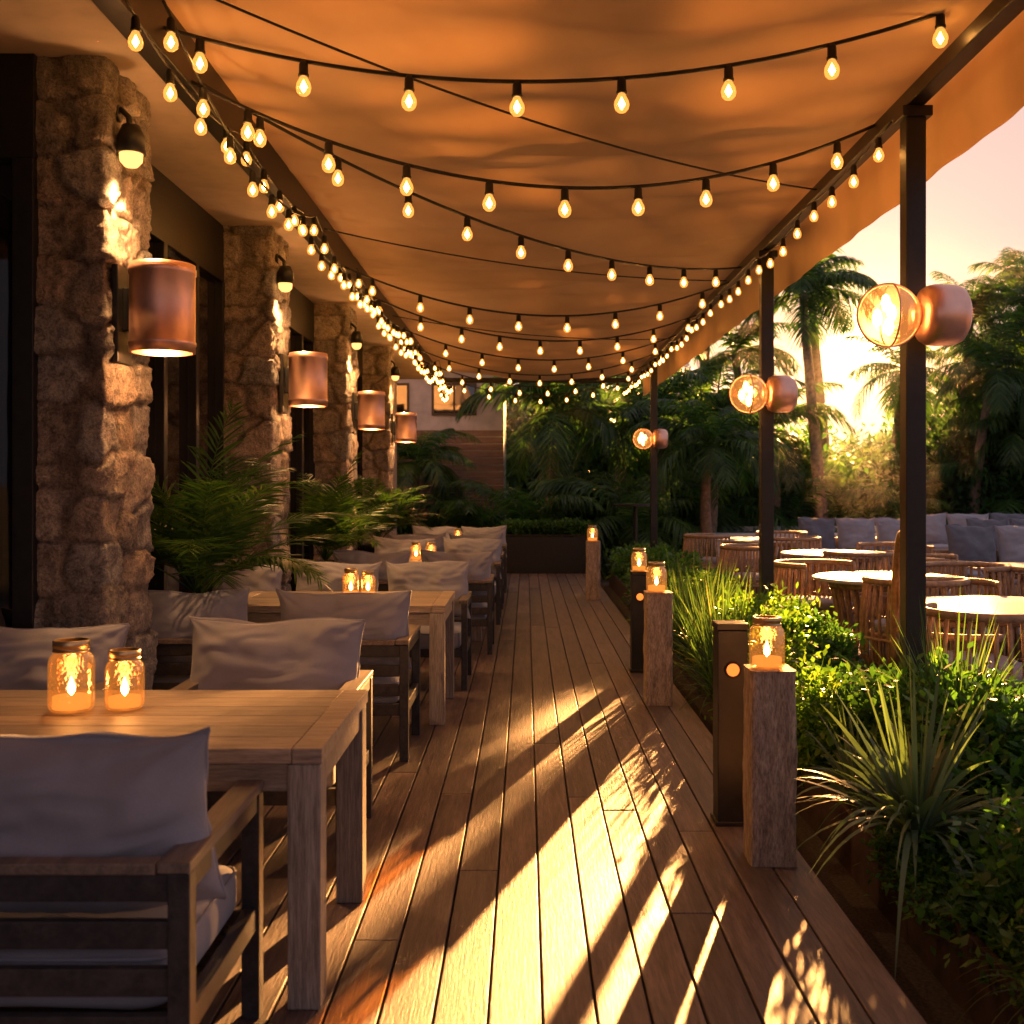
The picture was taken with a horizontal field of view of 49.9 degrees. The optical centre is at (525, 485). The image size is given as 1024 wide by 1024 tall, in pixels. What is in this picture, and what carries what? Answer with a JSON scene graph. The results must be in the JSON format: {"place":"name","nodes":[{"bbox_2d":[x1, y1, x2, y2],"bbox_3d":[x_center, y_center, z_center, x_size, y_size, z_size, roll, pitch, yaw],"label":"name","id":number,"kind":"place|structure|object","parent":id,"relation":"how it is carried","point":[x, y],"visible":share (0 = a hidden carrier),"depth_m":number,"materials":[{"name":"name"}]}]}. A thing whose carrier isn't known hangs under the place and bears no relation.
{"place":"outdoors","nodes":[
{"label":"outdoors","id":0,"kind":"place"},
{"bbox_2d":[600,573,608,583],"bbox_3d":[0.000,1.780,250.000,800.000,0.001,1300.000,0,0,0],"label":"ground","id":1,"kind":"structure","parent":0,"point":[603,580],"depth_m":20.72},
{"bbox_2d":[397,428,481,532],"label":"palm tree","id":2,"kind":"object","parent":1,"relation":"on","point":[426,455],"visible":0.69,"depth_m":22.55,"materials":[{"name":"green plant"}]},
{"bbox_2d":[397,370,505,515],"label":"wall","id":3,"kind":"structure","parent":1,"relation":"on","point":[420,397],"depth_m":24.50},
{"bbox_2d":[397,383,476,415],"bbox_3d":[-2.850,-2.195,25.950,5.100,1.250,3.500,0,0,0],"label":"roof and window frames","id":4,"kind":"structure","parent":3,"relation":"attached to","point":[448,414],"depth_m":24.46,"materials":[{"name":"black metal"}]},
{"bbox_2d":[397,385,473,412],"bbox_3d":[-2.450,-1.930,24.494,2.600,0.620,0.011,0,0,0],"label":"window glass","id":5,"kind":"object","parent":4,"relation":"in","point":[442,406],"visible":0.5,"depth_m":24.49,"materials":[{"name":"orange"}]},
{"bbox_2d":[397,430,503,525],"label":"cladding","id":6,"kind":"structure","parent":3,"relation":"attached to","point":[484,454],"depth_m":24.47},
{"bbox_2d":[397,486,529,533],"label":"palm tree","id":7,"kind":"object","parent":1,"relation":"on","point":[465,517],"visible":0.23,"depth_m":21.86,"materials":[{"name":"green plant"}]},
{"bbox_2d":[449,480,605,550],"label":"palm tree","id":8,"kind":"object","parent":1,"relation":"on","point":[548,510],"visible":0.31,"depth_m":21.15,"materials":[{"name":"green plant"}]},
{"bbox_2d":[495,516,598,576],"bbox_3d":[0.344,1.132,19.093,1.800,1.256,0.825,0,0,0],"label":"planter box","id":9,"kind":"object","parent":1,"relation":"on","point":[548,546],"visible":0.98,"depth_m":18.85,"materials":[{"name":"wood"}]},
{"bbox_2d":[455,375,649,504],"bbox_3d":[0.592,-0.529,23.839,4.252,4.682,4.241,0,0,37],"label":"palm tree","id":10,"kind":"object","parent":1,"relation":"on","point":[556,420],"visible":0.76,"depth_m":22.99,"materials":[{"name":"green plant"}]},
{"bbox_2d":[199,573,926,1023],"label":"wooden deck","id":11,"kind":"structure","parent":1,"relation":"on","point":[549,841],"depth_m":4.13,"materials":[{"name":"brown wood"}]},
{"bbox_2d":[0,623,137,689],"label":"lounge chair","id":12,"kind":"object","parent":11,"relation":"on","point":[26,655],"visible":0.41,"depth_m":4.65,"materials":[{"name":"grey fabric"}]},
{"bbox_2d":[34,55,157,689],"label":"stone column","id":13,"kind":"structure","parent":11,"relation":"on","point":[95,475],"depth_m":4.97,"materials":[{"name":"stone"}]},
{"bbox_2d":[116,104,145,168],"bbox_3d":[-1.831,-1.613,5.070,0.154,0.295,0.132,0,0,0],"label":"spotlight","id":14,"kind":"object","parent":13,"relation":"attached to","point":[131,147],"visible":0.93,"depth_m":5.03,"materials":[{"name":"black metal"}]},
{"bbox_2d":[112,259,196,365],"bbox_3d":[-1.722,-0.800,5.130,0.357,0.460,0.304,0,0,0],"label":"wall lamp","id":15,"kind":"object","parent":13,"relation":"attached to","point":[154,307],"visible":1,"depth_m":5.02,"materials":[{"name":"orange metal"}]},
{"bbox_2d":[0,726,263,1023],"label":"lounge chair","id":16,"kind":"object","parent":11,"relation":"on","point":[118,889],"visible":1,"depth_m":2.49,"materials":[{"name":"grey fabric"}]},
{"bbox_2d":[0,690,367,1009],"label":"dining table","id":17,"kind":"object","parent":11,"relation":"on","point":[298,745],"visible":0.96,"depth_m":3.39,"materials":[{"name":"brown wood"}]},
{"bbox_2d":[47,637,94,712],"bbox_3d":[-1.500,0.623,3.630,0.146,0.232,0.146,0,0,0],"label":"candle jar","id":18,"kind":"object","parent":17,"relation":"on","point":[71,701],"visible":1,"depth_m":3.59,"materials":[{"name":"clear glass"}]},
{"bbox_2d":[148,588,249,689],"bbox_3d":[-1.898,1.021,6.290,0.741,0.918,0.690,0,0,-2],"label":"lounge chair","id":19,"kind":"object","parent":11,"relation":"on","point":[173,611],"visible":0.36,"depth_m":6.03,"materials":[{"name":"grey fabric"}]},
{"bbox_2d":[212,563,283,592],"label":"lounge chair","id":20,"kind":"object","parent":11,"relation":"on","point":[267,579],"visible":0.16,"depth_m":8.03,"materials":[{"name":"grey fabric"}]},
{"bbox_2d":[223,225,292,590],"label":"stone column","id":21,"kind":"structure","parent":11,"relation":"on","point":[257,313],"depth_m":8.21,"materials":[{"name":"stone"}]},
{"bbox_2d":[279,351,327,412],"bbox_3d":[-1.722,-0.800,8.560,0.357,0.460,0.304,0,0,0],"label":"wall lamp","id":22,"kind":"object","parent":21,"relation":"attached to","point":[303,379],"visible":1,"depth_m":8.45,"materials":[{"name":"orange metal"}]},
{"bbox_2d":[150,400,366,593],"bbox_3d":[-1.950,0.496,6.548,1.912,1.969,2.235,0,0,0],"label":"potted palm","id":23,"kind":"object","parent":11,"relation":"on","point":[197,538],"visible":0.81,"depth_m":6.35,"materials":[{"name":"green plant"}]},
{"bbox_2d":[170,616,372,817],"bbox_3d":[-1.079,1.022,4.610,0.781,0.916,0.690,0,0,0],"label":"lounge chair","id":24,"kind":"object","parent":11,"relation":"on","point":[295,654],"visible":0.46,"depth_m":4.66,"materials":[{"name":"grey fabric"}]},
{"bbox_2d":[313,303,359,559],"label":"stone column","id":25,"kind":"structure","parent":11,"relation":"on","point":[335,445],"depth_m":11.71,"materials":[{"name":"stone"}]},
{"bbox_2d":[351,391,384,433],"bbox_3d":[-1.722,-0.800,12.060,0.357,0.460,0.304,0,0,0],"label":"wall lamp","id":26,"kind":"object","parent":25,"relation":"attached to","point":[368,410],"visible":1,"depth_m":11.94,"materials":[{"name":"orange metal"}]},
{"bbox_2d":[296,559,381,590],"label":"lounge chair","id":27,"kind":"object","parent":11,"relation":"on","point":[340,579],"visible":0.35,"depth_m":8.32,"materials":[{"name":"grey fabric"}]},
{"bbox_2d":[287,451,402,561],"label":"potted palm","id":28,"kind":"object","parent":11,"relation":"on","point":[332,501],"visible":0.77,"depth_m":10.02,"materials":[{"name":"green plant"}]},
{"bbox_2d":[276,588,420,761],"bbox_3d":[-1.006,1.021,6.240,0.758,0.918,0.690,0,0,0],"label":"lounge chair","id":29,"kind":"object","parent":11,"relation":"on","point":[390,637],"visible":0.52,"depth_m":5.99,"materials":[{"name":"grey fabric"}]},
{"bbox_2d":[247,591,454,724],"bbox_3d":[-1.210,1.110,7.275,1.420,0.740,0.950,0,0,0],"label":"dining table","id":30,"kind":"object","parent":11,"relation":"on","point":[433,611],"visible":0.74,"depth_m":6.82,"materials":[{"name":"brown wood"}]},
{"bbox_2d":[333,550,410,590],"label":"lounge chair","id":31,"kind":"object","parent":11,"relation":"on","point":[352,556],"visible":0.23,"depth_m":9.70,"materials":[{"name":"grey fabric"}]},
{"bbox_2d":[362,346,395,543],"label":"stone column","id":32,"kind":"structure","parent":11,"relation":"on","point":[378,455],"depth_m":15.21,"materials":[{"name":"stone"}]},
{"bbox_2d":[393,381,396,534],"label":"wall","id":33,"kind":"structure","parent":11,"relation":"on","point":[395,450],"depth_m":19.81,"materials":[{"name":"paint"}]},
{"bbox_2d":[0,53,362,628],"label":"window frames","id":34,"kind":"structure","parent":33,"relation":"attached to","point":[186,228],"depth_m":4.93,"materials":[{"name":"metal"}]},
{"bbox_2d":[0,162,359,627],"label":"window glass","id":35,"kind":"object","parent":34,"relation":"in","point":[177,411],"visible":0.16,"depth_m":7.17,"materials":[{"name":"glass"}]},
{"bbox_2d":[0,0,426,378],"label":"soffit","id":36,"kind":"structure","parent":33,"relation":"attached to","point":[192,161],"depth_m":6.30,"materials":[{"name":"paint"}]},
{"bbox_2d":[356,474,446,552],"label":"potted palm","id":37,"kind":"object","parent":11,"relation":"on","point":[381,498],"visible":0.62,"depth_m":13.60,"materials":[{"name":"green plant"}]},
{"bbox_2d":[386,560,471,689],"bbox_3d":[-0.754,1.025,8.310,0.668,0.910,0.690,0,0,0],"label":"lounge chair","id":38,"kind":"object","parent":11,"relation":"on","point":[435,576],"visible":0.59,"depth_m":8.36,"materials":[{"name":"grey fabric"}]},
{"bbox_2d":[420,549,494,654],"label":"lounge chair","id":39,"kind":"object","parent":11,"relation":"on","point":[480,581],"visible":0.5,"depth_m":9.74,"materials":[{"name":"grey fabric"}]},
{"bbox_2d":[443,537,501,624],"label":"lounge chair","id":40,"kind":"object","parent":11,"relation":"on","point":[463,545],"visible":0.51,"depth_m":12.12,"materials":[{"name":"grey fabric"}]},
{"bbox_2d":[629,570,648,671],"bbox_3d":[0.905,1.080,8.796,0.150,0.800,0.157,0,0,0],"label":"bollard light","id":41,"kind":"object","parent":11,"relation":"on","point":[638,583],"visible":0.81,"depth_m":8.73,"materials":[{"name":"black metal"}]},
{"bbox_2d":[643,590,672,705],"bbox_3d":[0.900,1.100,7.500,0.188,0.760,0.188,0,0,0],"label":"rough wooden post","id":42,"kind":"object","parent":11,"relation":"on","point":[657,645],"visible":1,"depth_m":7.41,"materials":[{"name":"wood"}]},
{"bbox_2d":[710,620,748,825],"bbox_3d":[0.900,1.040,4.846,0.150,0.880,0.157,0,0,0],"label":"bollard light","id":43,"kind":"object","parent":11,"relation":"on","point":[730,648],"visible":0.94,"depth_m":4.79,"materials":[{"name":"black metal"}]},
{"bbox_2d":[742,664,797,866],"bbox_3d":[0.965,1.100,4.360,0.188,0.760,0.188,0,0,0],"label":"rough wooden post","id":44,"kind":"object","parent":11,"relation":"on","point":[770,754],"visible":0.99,"depth_m":4.27,"materials":[{"name":"wood"}]},
{"bbox_2d":[526,462,715,579],"bbox_3d":[2.131,1.128,21.870,3.798,3.256,4.098,0,0,28],"label":"palm tree","id":45,"kind":"object","parent":1,"relation":"on","point":[667,532],"visible":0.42,"depth_m":21.51,"materials":[{"name":"green plant"}]},
{"bbox_2d":[625,398,791,555],"bbox_3d":[3.597,0.021,21.933,3.232,3.568,3.240,0,0,1],"label":"palm tree","id":46,"kind":"object","parent":1,"relation":"on","point":[728,436],"visible":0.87,"depth_m":21.52,"materials":[{"name":"green plant"}]},
{"bbox_2d":[624,444,795,530],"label":"palm tree","id":47,"kind":"object","parent":1,"relation":"on","point":[693,497],"visible":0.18,"depth_m":26.65,"materials":[{"name":"green plant"}]},
{"bbox_2d":[690,322,801,513],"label":"palm tree","id":48,"kind":"object","parent":1,"relation":"on","point":[738,354],"visible":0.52,"depth_m":28.24,"materials":[{"name":"green plant"}]},
{"bbox_2d":[506,358,1023,525],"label":"distant trees","id":49,"kind":"object","parent":1,"relation":"on","point":[870,462],"visible":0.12,"depth_m":28.98,"materials":[{"name":"green plant"}]},
{"bbox_2d":[701,382,856,519],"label":"palm tree","id":50,"kind":"object","parent":1,"relation":"on","point":[799,411],"visible":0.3,"depth_m":27.47,"materials":[{"name":"green plant"}]},
{"bbox_2d":[600,583,973,1023],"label":"edging","id":51,"kind":"object","parent":1,"relation":"on","point":[929,997],"visible":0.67,"depth_m":4.23,"materials":[{"name":"wood"}]},
{"bbox_2d":[732,476,851,529],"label":"palm tree","id":52,"kind":"object","parent":1,"relation":"on","point":[804,504],"visible":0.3,"depth_m":27.27,"materials":[{"name":"green plant"}]},
{"bbox_2d":[739,250,880,517],"bbox_3d":[6.926,-2.419,27.751,3.985,8.411,4.053,0,0,5],"label":"palm tree","id":53,"kind":"object","parent":1,"relation":"on","point":[804,282],"visible":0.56,"depth_m":27.48,"materials":[{"name":"green plant"}]},
{"bbox_2d":[609,570,1023,1023],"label":"planter","id":54,"kind":"object","parent":1,"relation":"on","point":[850,853],"visible":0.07,"depth_m":4.05,"materials":[{"name":"metal"}]},
{"bbox_2d":[648,361,658,547],"bbox_3d":[1.945,-0.083,16.750,0.180,3.625,0.180,0,0,0],"label":"canopy post","id":55,"kind":"object","parent":54,"relation":"on","point":[653,458],"visible":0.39,"depth_m":16.70,"materials":[{"name":"black metal"}]},
{"bbox_2d":[605,540,710,594],"bbox_3d":[1.730,1.160,15.310,1.040,0.812,6.286,0,0,0],"label":"clipped hedge","id":56,"kind":"object","parent":54,"relation":"on","point":[624,560],"visible":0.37,"depth_m":15.62,"materials":[{"name":"green plant"}]},
{"bbox_2d":[623,551,792,697],"bbox_3d":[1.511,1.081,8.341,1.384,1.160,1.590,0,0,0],"label":"ornamental grass","id":57,"kind":"object","parent":54,"relation":"in","point":[708,627],"depth_m":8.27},
{"bbox_2d":[660,563,823,630],"bbox_3d":[1.867,1.181,10.184,0.953,0.862,4.656,0,0,0],"label":"clipped hedge","id":58,"kind":"object","parent":54,"relation":"on","point":[767,596],"visible":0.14,"depth_m":10.74,"materials":[{"name":"green plant"}]},
{"bbox_2d":[755,250,777,599],"bbox_3d":[1.945,-0.083,8.900,0.180,3.625,0.180,0,0,0],"label":"canopy post","id":59,"kind":"object","parent":54,"relation":"on","point":[766,429],"visible":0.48,"depth_m":8.85,"materials":[{"name":"black metal"}]},
{"bbox_2d":[729,374,797,413],"bbox_3d":[1.868,-0.730,8.762,0.523,0.317,0.396,0,0,0],"label":"globe lamp","id":60,"kind":"object","parent":59,"relation":"attached to","point":[779,393],"visible":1,"depth_m":8.63,"materials":[{"name":"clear glass"}]},
{"bbox_2d":[703,598,836,719],"bbox_3d":[1.529,1.154,6.889,0.882,0.876,1.464,0,0,0],"label":"lime shrub","id":61,"kind":"object","parent":54,"relation":"on","point":[759,643],"visible":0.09,"depth_m":6.90,"materials":[{"name":"green plant"}]},
{"bbox_2d":[784,648,884,787],"bbox_3d":[1.529,1.237,5.820,0.728,0.743,1.134,0,0,0],"label":"lime shrub","id":62,"kind":"object","parent":54,"relation":"on","point":[809,707],"visible":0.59,"depth_m":5.57,"materials":[{"name":"green plant"}]},
{"bbox_2d":[796,704,910,819],"bbox_3d":[1.511,1.248,5.008,0.873,0.578,0.641,0,0,0],"label":"spider plant","id":63,"kind":"object","parent":54,"relation":"on","point":[844,758],"visible":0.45,"depth_m":5.00,"materials":[{"name":"green plant"}]},
{"bbox_2d":[748,606,1022,815],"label":"clipped hedge","id":64,"kind":"object","parent":54,"relation":"on","point":[858,700],"visible":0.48,"depth_m":5.41,"materials":[{"name":"green plant"}]},
{"bbox_2d":[769,651,1023,979],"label":"spider plant","id":65,"kind":"object","parent":54,"relation":"on","point":[905,808],"visible":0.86,"depth_m":4.06,"materials":[{"name":"green plant"}]},
{"bbox_2d":[893,105,932,720],"bbox_3d":[1.945,-0.083,5.530,0.180,3.625,0.180,0,0,0],"label":"canopy post","id":66,"kind":"object","parent":54,"relation":"on","point":[910,120],"visible":0.56,"depth_m":5.48,"materials":[{"name":"black metal"}]},
{"bbox_2d":[91,0,1023,395],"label":"fabric canopy","id":67,"kind":"object","parent":66,"relation":"on","point":[965,78],"visible":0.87,"depth_m":6.22,"materials":[{"name":"orange fabric"}]},
{"bbox_2d":[125,0,444,388],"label":"string lights","id":68,"kind":"object","parent":67,"relation":"hanging from","point":[136,26],"visible":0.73,"depth_m":6.07,"materials":[{"name":"black rubber"}]},
{"bbox_2d":[162,0,448,401],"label":"string lights","id":69,"kind":"object","parent":67,"relation":"hanging from","point":[172,29],"visible":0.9,"depth_m":6.36,"materials":[{"name":"black rubber"}]},
{"bbox_2d":[199,82,740,284],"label":"string lights","id":70,"kind":"object","parent":67,"relation":"hanging from","point":[259,127],"visible":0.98,"depth_m":6.84,"materials":[{"name":"black rubber"}]},
{"bbox_2d":[192,80,874,214],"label":"string lights","id":71,"kind":"object","parent":67,"relation":"hanging from","point":[407,167],"visible":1,"depth_m":5.56,"materials":[{"name":"black rubber"}]},
{"bbox_2d":[345,266,728,330],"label":"string lights","id":72,"kind":"object","parent":67,"relation":"hanging from","point":[518,315],"visible":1,"depth_m":9.92,"materials":[{"name":"black rubber"}]},
{"bbox_2d":[163,13,945,112],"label":"string lights","id":73,"kind":"object","parent":67,"relation":"hanging from","point":[940,24],"visible":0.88,"depth_m":4.81,"materials":[{"name":"black rubber"}]},
{"bbox_2d":[623,121,891,394],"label":"string lights","id":74,"kind":"object","parent":67,"relation":"hanging from","point":[877,142],"visible":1,"depth_m":8.17,"materials":[{"name":"black rubber"}]},
{"bbox_2d":[856,283,972,347],"bbox_3d":[1.868,-0.830,5.392,0.523,0.317,0.396,0,0,0],"label":"globe lamp","id":75,"kind":"object","parent":66,"relation":"attached to","point":[940,314],"visible":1,"depth_m":5.27,"materials":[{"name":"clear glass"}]},
{"bbox_2d":[855,813,996,967],"bbox_3d":[1.499,1.403,3.976,0.518,0.356,1.157,0,0,0],"label":"trailing shrub","id":76,"kind":"object","parent":54,"relation":"on","point":[927,855],"visible":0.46,"depth_m":3.91,"materials":[{"name":"green plant"}]},
{"bbox_2d":[830,592,1023,725],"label":"ornamental grass","id":77,"kind":"object","parent":54,"relation":"on","point":[958,675],"depth_m":4.89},
{"bbox_2d":[877,660,1023,854],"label":"boxwood shrub","id":78,"kind":"object","parent":54,"relation":"in","point":[1010,715],"visible":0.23,"depth_m":4.36,"materials":[{"name":"green plant"}]},
{"bbox_2d":[894,670,1023,857],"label":"clipped hedge","id":79,"kind":"object","parent":54,"relation":"on","point":[1017,788],"visible":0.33,"depth_m":4.23,"materials":[{"name":"green plant"}]},
{"bbox_2d":[907,787,1023,1023],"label":"boxwood shrub","id":80,"kind":"object","parent":54,"relation":"on","point":[1009,863],"visible":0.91,"depth_m":3.50,"materials":[{"name":"green plant"}]},
{"bbox_2d":[751,247,883,464],"bbox_3d":[8.188,-2.839,31.775,4.384,9.253,4.458,0,0,5],"label":"palm tree","id":81,"kind":"object","parent":1,"relation":"on","point":[817,368],"visible":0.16,"depth_m":31.52,"materials":[{"name":"green plant"}]},
{"bbox_2d":[835,477,954,525],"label":"palm tree","id":82,"kind":"object","parent":1,"relation":"on","point":[887,503],"visible":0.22,"depth_m":27.58,"materials":[{"name":"green plant"}]},
{"bbox_2d":[843,312,958,458],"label":"palm tree","id":83,"kind":"object","parent":1,"relation":"on","point":[892,387],"visible":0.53,"depth_m":32.56,"materials":[{"name":"green plant"}]},
{"bbox_2d":[896,268,1023,453],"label":"palm tree","id":84,"kind":"object","parent":1,"relation":"on","point":[980,308],"visible":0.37,"depth_m":29.78,"materials":[{"name":"green plant"}]},
{"bbox_2d":[926,304,1023,513],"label":"palm tree","id":85,"kind":"object","parent":1,"relation":"on","point":[1007,375],"visible":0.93,"depth_m":27.71,"materials":[{"name":"green plant"}]},
{"bbox_2d":[926,456,1023,517],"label":"palm tree","id":86,"kind":"object","parent":1,"relation":"on","point":[939,470],"visible":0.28,"depth_m":27.64,"materials":[{"name":"green plant"}]},
{"bbox_2d":[934,388,1023,477],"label":"palm tree","id":87,"kind":"object","parent":1,"relation":"on","point":[1007,422],"visible":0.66,"depth_m":27.67,"materials":[{"name":"green plant"}]},
{"bbox_2d":[971,280,1023,369],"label":"palm tree","id":88,"kind":"object","parent":1,"relation":"on","point":[1017,299],"visible":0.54,"depth_m":28.96,"materials":[{"name":"green plant"}]},
{"bbox_2d":[507,106,1023,453],"label":"sky","id":89,"kind":"structure","parent":0,"point":[975,202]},
{"bbox_2d":[669,559,1019,667],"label":"patio","id":90,"kind":"structure","parent":0,"point":[827,618],"depth_m":11.74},
{"bbox_2d":[567,367,749,514],"bbox_3d":[2.936,-0.419,24.340,4.050,4.459,4.039,0,0,10],"label":"palm tree","id":91,"kind":"object","parent":90,"relation":"on","point":[685,378],"visible":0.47,"depth_m":23.82,"materials":[{"name":"green plant"}]},
{"bbox_2d":[648,364,806,530],"bbox_3d":[4.321,-0.419,25.306,4.050,4.459,4.039,0,0,-18],"label":"palm tree","id":92,"kind":"object","parent":90,"relation":"on","point":[735,390],"visible":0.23,"depth_m":24.65,"materials":[{"name":"green plant"}]},
{"bbox_2d":[718,543,781,600],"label":"rattan chair","id":93,"kind":"object","parent":90,"relation":"on","point":[726,551],"visible":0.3,"depth_m":12.44,"materials":[{"name":"wicker"}]},
{"bbox_2d":[774,559,855,652],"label":"rattan chair","id":94,"kind":"object","parent":90,"relation":"on","point":[797,565],"visible":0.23,"depth_m":9.85,"materials":[{"name":"wicker"}]},
{"bbox_2d":[790,517,934,572],"bbox_3d":[5.350,0.999,17.600,2.100,1.001,0.800,0,0,0],"label":"outdoor sofa","id":95,"kind":"object","parent":90,"relation":"on","point":[851,532],"visible":0.42,"depth_m":17.74,"materials":[{"name":"fabric"}]},
{"bbox_2d":[812,571,953,662],"bbox_3d":[3.000,1.123,9.100,1.230,0.745,1.230,0,0,0],"label":"round table","id":96,"kind":"object","parent":90,"relation":"on","point":[846,582],"visible":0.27,"depth_m":9.02,"materials":[{"name":"wicker"}]},
{"bbox_2d":[859,575,970,671],"bbox_3d":[2.893,1.084,8.151,0.805,0.818,0.734,0,0,6],"label":"rattan chair","id":97,"kind":"object","parent":90,"relation":"on","point":[876,634],"visible":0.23,"depth_m":8.04,"materials":[{"name":"wicker"}]},
{"bbox_2d":[886,576,1005,667],"bbox_3d":[2.992,1.084,7.905,0.805,0.818,0.734,0,0,-2],"label":"rattan chair","id":98,"kind":"object","parent":90,"relation":"on","point":[986,583],"visible":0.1,"depth_m":7.90,"materials":[{"name":"wicker"}]},
{"bbox_2d":[890,531,1020,668],"bbox_3d":[2.495,0.874,6.355,0.670,1.238,0.654,0,0,10],"label":"arched rattan chair","id":99,"kind":"object","parent":90,"relation":"on","point":[895,613],"visible":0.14,"depth_m":6.58,"materials":[{"name":"wicker"}]},
{"bbox_2d":[926,561,1014,655],"bbox_3d":[3.838,1.084,9.558,0.734,0.818,0.805,0,0,-29],"label":"rattan chair","id":100,"kind":"object","parent":90,"relation":"on","point":[992,568],"visible":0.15,"depth_m":9.75,"materials":[{"name":"wicker"}]},
{"bbox_2d":[926,601,1023,693],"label":"rattan chair","id":101,"kind":"object","parent":90,"relation":"on","point":[983,619],"visible":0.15,"depth_m":5.85,"materials":[{"name":"wicker"}]},
{"bbox_2d":[926,595,1023,658],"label":"round table","id":102,"kind":"object","parent":90,"relation":"on","point":[1006,604],"visible":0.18,"depth_m":6.90,"materials":[{"name":"wicker"}]},
{"bbox_2d":[926,513,1023,549],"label":"outdoor sofa","id":103,"kind":"object","parent":90,"relation":"on","point":[936,535],"visible":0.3,"depth_m":20.55,"materials":[{"name":"fabric"}]},
{"bbox_2d":[933,524,1023,596],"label":"outdoor sofa","id":104,"kind":"object","parent":90,"relation":"on","point":[975,543],"visible":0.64,"depth_m":14.33,"materials":[{"name":"fabric"}]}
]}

